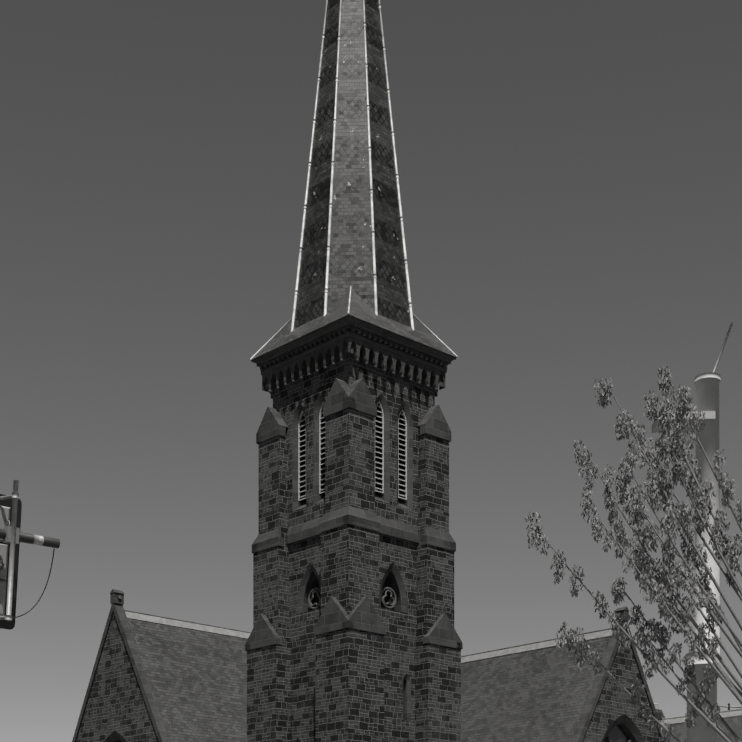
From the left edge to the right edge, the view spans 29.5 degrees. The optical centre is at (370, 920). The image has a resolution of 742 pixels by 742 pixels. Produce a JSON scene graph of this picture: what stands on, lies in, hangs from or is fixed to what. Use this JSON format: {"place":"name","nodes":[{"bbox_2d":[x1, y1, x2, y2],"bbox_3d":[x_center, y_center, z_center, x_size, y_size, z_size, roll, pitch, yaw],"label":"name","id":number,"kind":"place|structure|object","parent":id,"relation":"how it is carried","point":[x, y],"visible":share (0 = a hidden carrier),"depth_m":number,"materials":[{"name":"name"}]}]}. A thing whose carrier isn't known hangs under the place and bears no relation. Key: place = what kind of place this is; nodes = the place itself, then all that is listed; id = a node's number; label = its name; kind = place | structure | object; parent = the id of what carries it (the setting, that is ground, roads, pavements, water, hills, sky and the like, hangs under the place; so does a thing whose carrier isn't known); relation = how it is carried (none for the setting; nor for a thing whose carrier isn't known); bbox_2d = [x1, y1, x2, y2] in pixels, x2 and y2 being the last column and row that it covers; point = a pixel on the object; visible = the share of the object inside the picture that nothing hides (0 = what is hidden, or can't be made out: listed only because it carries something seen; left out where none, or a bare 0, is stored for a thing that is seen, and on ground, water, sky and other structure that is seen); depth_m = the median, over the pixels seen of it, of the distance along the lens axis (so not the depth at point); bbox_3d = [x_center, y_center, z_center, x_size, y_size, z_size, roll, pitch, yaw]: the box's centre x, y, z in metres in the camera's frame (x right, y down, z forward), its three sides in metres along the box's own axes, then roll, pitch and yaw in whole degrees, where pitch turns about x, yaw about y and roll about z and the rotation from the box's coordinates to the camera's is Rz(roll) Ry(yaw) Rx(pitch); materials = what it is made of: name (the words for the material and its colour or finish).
{"place":"outdoors","nodes":[
{"label":"outdoors","id":0,"kind":"place"},
{"bbox_2d":[0,506,9,615],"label":"traffic signal","id":1,"kind":"object","parent":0,"point":[4,514],"visible":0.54,"depth_m":13.94,"materials":[{"name":"grey metal"}]},
{"bbox_2d":[0,480,19,620],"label":"metal pole","id":2,"kind":"object","parent":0,"point":[12,535],"visible":1,"depth_m":13.75,"materials":[{"name":"grey metal"}]},
{"bbox_2d":[0,494,21,629],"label":"traffic signal housing","id":3,"kind":"object","parent":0,"point":[8,625],"visible":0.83,"depth_m":14.09,"materials":[{"name":"black metal"}]},
{"bbox_2d":[247,353,460,741],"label":"church","id":4,"kind":"structure","parent":0,"point":[305,683],"depth_m":59.63,"materials":[{"name":"grey stone"}]},
{"bbox_2d":[72,315,663,741],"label":"stone trim","id":5,"kind":"structure","parent":4,"relation":"attached to","point":[318,349],"depth_m":59.78,"materials":[{"name":"grey stone"}]},
{"bbox_2d":[293,0,411,340],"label":"spire","id":6,"kind":"structure","parent":5,"relation":"on","point":[351,259],"depth_m":59.47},
{"bbox_2d":[250,0,457,359],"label":"spire ridge trim","id":7,"kind":"structure","parent":6,"relation":"attached to","point":[371,201],"depth_m":59.86,"materials":[{"name":"white metal"}]},
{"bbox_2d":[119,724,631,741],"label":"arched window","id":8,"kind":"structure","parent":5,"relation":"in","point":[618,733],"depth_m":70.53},
{"bbox_2d":[0,0,741,741],"label":"sky","id":9,"kind":"structure","parent":0,"point":[570,171],"materials":[{"name":"grey"}]},
{"bbox_2d":[525,364,741,741],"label":"street tree","id":10,"kind":"object","parent":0,"point":[642,564],"depth_m":20.58,"materials":[{"name":"grey plant"}]},
{"label":"ground","id":11,"kind":"structure","parent":0,"visible":0},
{"bbox_2d":[0,529,59,547],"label":"horizontal pole","id":12,"kind":"object","parent":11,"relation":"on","point":[29,539],"visible":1,"depth_m":13.89,"materials":[{"name":"grey metal"}]},
{"bbox_2d":[0,548,54,617],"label":"cable","id":13,"kind":"object","parent":12,"relation":"hanging from","point":[2,563],"visible":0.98,"depth_m":14.01,"materials":[{"name":"black rubber"}]},
{"bbox_2d":[33,535,43,545],"bbox_3d":[-3.304,-3.762,13.960,0.101,0.096,0.094,0,0,-35],"label":"pole band","id":14,"kind":"object","parent":12,"relation":"attached to","point":[38,540],"visible":0.83,"depth_m":13.93,"materials":[{"name":"silver metal"}]},
{"bbox_2d":[76,612,661,741],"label":"gable wall","id":15,"kind":"structure","parent":11,"relation":"on","point":[116,702],"depth_m":70.08,"materials":[{"name":"grey stone"}]},
{"bbox_2d":[127,289,741,741],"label":"roof","id":16,"kind":"structure","parent":15,"relation":"on","point":[197,679],"depth_m":71.52,"materials":[{"name":"grey tile"}]},
{"bbox_2d":[125,610,741,724],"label":"roof ridge cap","id":17,"kind":"object","parent":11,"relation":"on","point":[464,658],"visible":0.15,"depth_m":74.35,"materials":[{"name":"grey metal"}]},
{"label":"asphalt","id":18,"kind":"structure","parent":0,"visible":0},
{"bbox_2d":[652,372,720,741],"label":"street pole","id":19,"kind":"object","parent":18,"relation":"on","point":[707,393],"visible":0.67,"depth_m":28.54,"materials":[{"name":"metal"}]},
{"bbox_2d":[713,322,741,707],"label":"antenna rod","id":20,"kind":"object","parent":19,"relation":"attached to","point":[722,348],"visible":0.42,"depth_m":28.73,"materials":[{"name":"metal"}]}
]}

